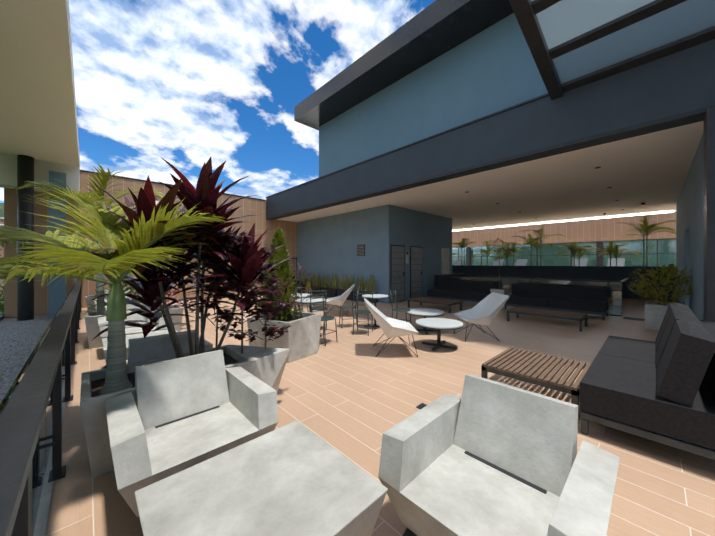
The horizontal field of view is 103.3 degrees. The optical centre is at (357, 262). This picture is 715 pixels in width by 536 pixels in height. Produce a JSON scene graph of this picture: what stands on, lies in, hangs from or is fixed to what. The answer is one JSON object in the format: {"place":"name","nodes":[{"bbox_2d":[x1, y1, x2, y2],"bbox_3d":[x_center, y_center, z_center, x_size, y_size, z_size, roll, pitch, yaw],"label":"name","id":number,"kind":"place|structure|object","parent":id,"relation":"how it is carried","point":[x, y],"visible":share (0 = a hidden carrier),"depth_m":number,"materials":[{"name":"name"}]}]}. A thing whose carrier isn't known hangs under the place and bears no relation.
{"place":"outdoors","nodes":[
{"label":"outdoors","id":0,"kind":"place"},
{"bbox_2d":[0,315,65,535],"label":"gravel ground","id":1,"kind":"structure","parent":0,"point":[19,340],"depth_m":4.92,"materials":[{"name":"grey gravel"}]},
{"bbox_2d":[190,276,426,408],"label":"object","id":2,"kind":"object","parent":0,"point":[421,405],"visible":0.27,"depth_m":13.01,"materials":[{"name":"black metal"}]},
{"bbox_2d":[0,203,675,266],"bbox_3d":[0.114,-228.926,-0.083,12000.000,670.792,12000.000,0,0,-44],"label":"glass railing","id":3,"kind":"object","parent":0,"point":[473,263],"depth_m":1845.68,"materials":[{"name":"clear glass"}]},
{"bbox_2d":[0,279,3,314],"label":"valley trees","id":4,"kind":"object","parent":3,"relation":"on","point":[2,303],"visible":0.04,"depth_m":39.85,"materials":[{"name":"green plant"}]},
{"bbox_2d":[0,217,3,297],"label":"city towers","id":5,"kind":"structure","parent":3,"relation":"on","point":[1,247],"depth_m":213.52,"materials":[{"name":"brick"}]},
{"bbox_2d":[0,0,675,248],"label":"sky","id":6,"kind":"structure","parent":0,"point":[185,83],"materials":[{"name":"blue"}]},
{"bbox_2d":[45,292,714,535],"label":"terrace floor","id":7,"kind":"structure","parent":0,"point":[349,395],"depth_m":3.03,"materials":[{"name":"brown wood"}]},
{"bbox_2d":[0,278,82,535],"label":"glass railing","id":8,"kind":"object","parent":7,"relation":"on","point":[31,418],"visible":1,"depth_m":1.13,"materials":[{"name":"black metal"}]},
{"bbox_2d":[94,289,131,307],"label":"concrete chair","id":9,"kind":"object","parent":7,"relation":"on","point":[106,292],"depth_m":7.61,"materials":[{"name":"white concrete"}]},
{"bbox_2d":[85,292,140,311],"bbox_3d":[-6.912,1.190,8.245,1.459,0.560,0.649,0,0,-44],"label":"long planter","id":10,"kind":"object","parent":7,"relation":"on","point":[89,298],"visible":0.19,"depth_m":7.59,"materials":[{"name":"concrete"}]},
{"bbox_2d":[98,303,167,337],"bbox_3d":[-3.755,1.100,4.765,0.902,0.740,0.871,0,0,-44],"label":"concrete chair","id":11,"kind":"object","parent":7,"relation":"on","point":[129,330],"visible":0.1,"depth_m":4.80,"materials":[{"name":"white concrete"}]},
{"bbox_2d":[84,304,183,348],"bbox_3d":[-4.288,1.190,5.497,1.459,0.560,0.649,0,0,-44],"label":"long planter","id":12,"kind":"object","parent":7,"relation":"on","point":[92,325],"visible":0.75,"depth_m":4.90,"materials":[{"name":"concrete"}]},
{"bbox_2d":[14,164,181,315],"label":"planter plants","id":13,"kind":"object","parent":12,"relation":"in","point":[87,197],"visible":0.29,"depth_m":5.07,"materials":[{"name":"green plant"}]},
{"bbox_2d":[102,330,177,368],"bbox_3d":[-2.976,1.260,3.949,0.875,0.420,0.797,0,0,-44],"label":"armchair","id":14,"kind":"object","parent":7,"relation":"on","point":[131,336],"visible":0.12,"depth_m":4.04,"materials":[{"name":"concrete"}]},
{"bbox_2d":[0,0,296,320],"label":"wall","id":15,"kind":"structure","parent":7,"relation":"on","point":[39,139],"depth_m":7.77,"materials":[{"name":"brown paint"},{"name":"dark grey metal"},{"name":"white plaster"}]},
{"bbox_2d":[103,330,212,363],"bbox_3d":[-2.232,1.100,3.170,0.902,0.740,0.871,0,0,-44],"label":"concrete chair","id":16,"kind":"object","parent":7,"relation":"on","point":[148,348],"visible":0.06,"depth_m":2.82,"materials":[{"name":"white concrete"}]},
{"bbox_2d":[80,344,289,477],"bbox_3d":[-1.475,1.180,2.624,1.559,0.580,0.730,0,0,-44],"label":"long planter","id":17,"kind":"object","parent":7,"relation":"on","point":[266,365],"visible":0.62,"depth_m":2.32,"materials":[{"name":"concrete"}]},
{"bbox_2d":[0,157,301,394],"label":"planter plants","id":18,"kind":"object","parent":17,"relation":"on","point":[150,241],"visible":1,"depth_m":2.46,"materials":[{"name":"green plant"}]},
{"bbox_2d":[105,350,277,516],"bbox_3d":[-1.091,1.100,1.917,0.902,0.740,0.871,0,0,-44],"label":"concrete chair","id":19,"kind":"object","parent":7,"relation":"on","point":[177,415],"visible":0.77,"depth_m":1.93,"materials":[{"name":"white concrete"}]},
{"bbox_2d":[135,420,387,535],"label":"concrete table","id":20,"kind":"object","parent":7,"relation":"on","point":[296,478],"visible":1,"depth_m":1.29,"materials":[{"name":"concrete"}]},
{"bbox_2d":[247,311,320,362],"bbox_3d":[-1.146,1.170,4.664,0.950,0.600,0.850,0,0,26],"label":"cube planter","id":21,"kind":"object","parent":7,"relation":"on","point":[300,339],"visible":0.73,"depth_m":4.38,"materials":[{"name":"concrete"}]},
{"bbox_2d":[254,226,312,323],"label":"cube planter plants","id":22,"kind":"object","parent":21,"relation":"on","point":[284,273],"visible":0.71,"depth_m":4.61,"materials":[{"name":"green plant"}]},
{"bbox_2d":[292,294,311,309],"bbox_3d":[-1.359,1.106,6.600,0.610,0.722,0.610,0,0,6],"label":"bistro table","id":23,"kind":"object","parent":7,"relation":"on","point":[304,295],"visible":0.23,"depth_m":6.49,"materials":[{"name":"white metal"}]},
{"bbox_2d":[295,287,308,311],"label":"bistro chair","id":24,"kind":"object","parent":7,"relation":"on","point":[300,293],"visible":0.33,"depth_m":7.16,"materials":[{"name":"grey metal"}]},
{"bbox_2d":[305,282,311,293],"bbox_3d":[-2.144,1.160,12.418,0.260,0.620,0.280,0,0,16],"label":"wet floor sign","id":25,"kind":"object","parent":7,"relation":"on","point":[308,285],"visible":0.39,"depth_m":12.40,"materials":[{"name":"yellow plastic"}]},
{"bbox_2d":[295,298,325,336],"bbox_3d":[-0.954,1.106,5.742,0.610,0.722,0.610,0,0,-44],"label":"bistro table","id":26,"kind":"object","parent":7,"relation":"on","point":[320,300],"visible":0.52,"depth_m":5.63,"materials":[{"name":"white metal"}]},
{"bbox_2d":[310,290,326,328],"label":"bistro chair","id":27,"kind":"object","parent":7,"relation":"on","point":[320,308],"visible":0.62,"depth_m":6.20,"materials":[{"name":"grey metal"}]},
{"bbox_2d":[310,294,337,345],"bbox_3d":[-0.635,1.035,5.256,0.432,0.871,0.375,0,0,36],"label":"bistro chair","id":28,"kind":"object","parent":7,"relation":"on","point":[324,318],"visible":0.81,"depth_m":5.27,"materials":[{"name":"grey metal"}]},
{"bbox_2d":[297,271,377,302],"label":"hedge plants","id":29,"kind":"object","parent":7,"relation":"on","point":[333,291],"visible":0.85,"depth_m":11.88,"materials":[{"name":"green plant"}]},
{"bbox_2d":[326,284,354,315],"bbox_3d":[-0.496,1.042,8.067,0.833,0.865,0.800,0,0,-1],"label":"lounge chair","id":30,"kind":"object","parent":7,"relation":"on","point":[339,300],"visible":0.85,"depth_m":7.77,"materials":[{"name":"white plastic"}]},
{"bbox_2d":[339,288,357,327],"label":"bistro chair","id":31,"kind":"object","parent":7,"relation":"on","point":[347,307],"visible":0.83,"depth_m":6.60,"materials":[{"name":"grey metal"}]},
{"bbox_2d":[353,291,372,335],"bbox_3d":[0.119,1.035,5.957,0.375,0.871,0.432,0,0,16],"label":"bistro chair","id":32,"kind":"object","parent":7,"relation":"on","point":[357,311],"visible":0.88,"depth_m":6.04,"materials":[{"name":"grey metal"}]},
{"bbox_2d":[362,294,388,329],"bbox_3d":[0.407,1.106,6.488,0.610,0.722,0.610,0,0,29],"label":"bistro table","id":33,"kind":"object","parent":7,"relation":"on","point":[379,296],"visible":0.85,"depth_m":6.47,"materials":[{"name":"white metal"}]},
{"bbox_2d":[364,298,417,356],"bbox_3d":[0.527,1.042,4.716,0.833,0.865,0.800,0,0,-1],"label":"lounge chair","id":34,"kind":"object","parent":7,"relation":"on","point":[391,327],"visible":1,"depth_m":4.44,"materials":[{"name":"white plastic"}]},
{"bbox_2d":[390,289,410,323],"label":"bistro chair","id":35,"kind":"object","parent":7,"relation":"on","point":[397,309],"visible":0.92,"depth_m":6.18,"materials":[{"name":"grey metal"}]},
{"bbox_2d":[357,244,448,302],"bbox_3d":[2.446,0.370,11.700,4.727,2.200,1.527,0,0,-23],"label":"louver","id":36,"kind":"object","parent":7,"relation":"on","point":[397,267],"visible":0.9,"depth_m":11.18,"materials":[{"name":"black metal"}]},
{"bbox_2d":[406,308,444,334],"bbox_3d":[1.459,1.254,6.111,0.810,0.428,0.810,0,0,18],"label":"round table","id":37,"kind":"object","parent":7,"relation":"on","point":[424,312],"visible":0.77,"depth_m":5.97,"materials":[{"name":"metal"}]},
{"bbox_2d":[408,297,461,312],"bbox_3d":[2.446,1.322,9.058,0.770,0.295,1.500,0,0,-44],"label":"slat table","id":38,"kind":"object","parent":7,"relation":"on","point":[447,302],"visible":1,"depth_m":8.88,"materials":[{"name":"wood"}]},
{"bbox_2d":[415,318,463,350],"bbox_3d":[1.433,1.254,4.979,0.810,0.428,0.810,0,0,-44],"label":"round table","id":39,"kind":"object","parent":7,"relation":"on","point":[438,324],"visible":1,"depth_m":4.89,"materials":[{"name":"metal"}]},
{"bbox_2d":[427,280,494,302],"bbox_3d":[3.788,1.072,10.477,0.900,0.795,2.200,0,0,-44],"label":"sofa","id":40,"kind":"object","parent":7,"relation":"on","point":[472,291],"visible":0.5,"depth_m":10.32,"materials":[{"name":"black fabric"}]},
{"bbox_2d":[453,292,508,341],"bbox_3d":[2.417,1.042,5.595,0.833,0.865,0.800,0,0,-1],"label":"lounge chair","id":41,"kind":"object","parent":7,"relation":"on","point":[486,310],"visible":1,"depth_m":5.65,"materials":[{"name":"white plastic"}]},
{"bbox_2d":[266,0,714,320],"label":"building","id":42,"kind":"structure","parent":7,"relation":"on","point":[425,119],"depth_m":7.14,"materials":[{"name":"paint"}]},
{"bbox_2d":[290,167,644,278],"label":"ceiling lights","id":43,"kind":"object","parent":42,"relation":"attached to","point":[474,224],"visible":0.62,"depth_m":11.23,"materials":[{"name":"black metal"}]},
{"bbox_2d":[452,210,673,230],"bbox_3d":[8.173,-2.094,16.311,0.100,0.067,13.420,0,0,-44],"label":"light strip","id":44,"kind":"object","parent":42,"relation":"attached to","point":[572,220],"visible":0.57,"depth_m":13.71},
{"bbox_2d":[509,0,714,99],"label":"glass canopy","id":45,"kind":"object","parent":42,"relation":"attached to","point":[573,44],"visible":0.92,"depth_m":4.01,"materials":[{"name":"glass"}]},
{"bbox_2d":[378,374,619,535],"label":"concrete chair","id":46,"kind":"object","parent":7,"relation":"on","point":[481,456],"visible":1,"depth_m":1.43,"materials":[{"name":"white concrete"}]},
{"bbox_2d":[481,347,590,418],"bbox_3d":[2.102,1.322,3.309,0.970,0.295,0.900,0,0,-44],"label":"slat table","id":47,"kind":"object","parent":7,"relation":"on","point":[531,367],"visible":0.88,"depth_m":3.17,"materials":[{"name":"wood"}]},
{"bbox_2d":[433,273,644,320],"bbox_3d":[6.199,0.987,10.450,3.050,0.965,6.330,0,0,-44],"label":"bar counter","id":48,"kind":"object","parent":7,"relation":"on","point":[615,310],"visible":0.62,"depth_m":8.83,"materials":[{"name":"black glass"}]},
{"bbox_2d":[507,307,587,331],"bbox_3d":[4.553,1.322,6.853,0.770,0.295,1.500,0,0,-44],"label":"slat table","id":49,"kind":"object","parent":7,"relation":"on","point":[566,315],"visible":1,"depth_m":6.63,"materials":[{"name":"wood"}]},
{"bbox_2d":[504,283,608,320],"bbox_3d":[5.790,1.072,8.380,0.900,0.795,2.400,0,0,-44],"label":"sofa","id":50,"kind":"object","parent":7,"relation":"on","point":[587,300],"visible":0.98,"depth_m":8.15,"materials":[{"name":"black fabric"}]},
{"bbox_2d":[452,212,675,266],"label":"wall","id":51,"kind":"structure","parent":7,"relation":"on","point":[598,232],"depth_m":18.43,"materials":[{"name":"brown wood"}]},
{"bbox_2d":[452,216,675,265],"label":"palms","id":52,"kind":"object","parent":51,"relation":"on","point":[646,229],"visible":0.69,"depth_m":12.53,"materials":[{"name":"green plant"}]},
{"bbox_2d":[489,235,693,329],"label":"lounge plants","id":53,"kind":"object","parent":7,"relation":"on","point":[655,311],"visible":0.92,"depth_m":6.26,"materials":[{"name":"green plant"}]},
{"bbox_2d":[580,303,714,459],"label":"sofa","id":54,"kind":"object","parent":7,"relation":"on","point":[661,389],"visible":1,"depth_m":2.22,"materials":[{"name":"black fabric"}]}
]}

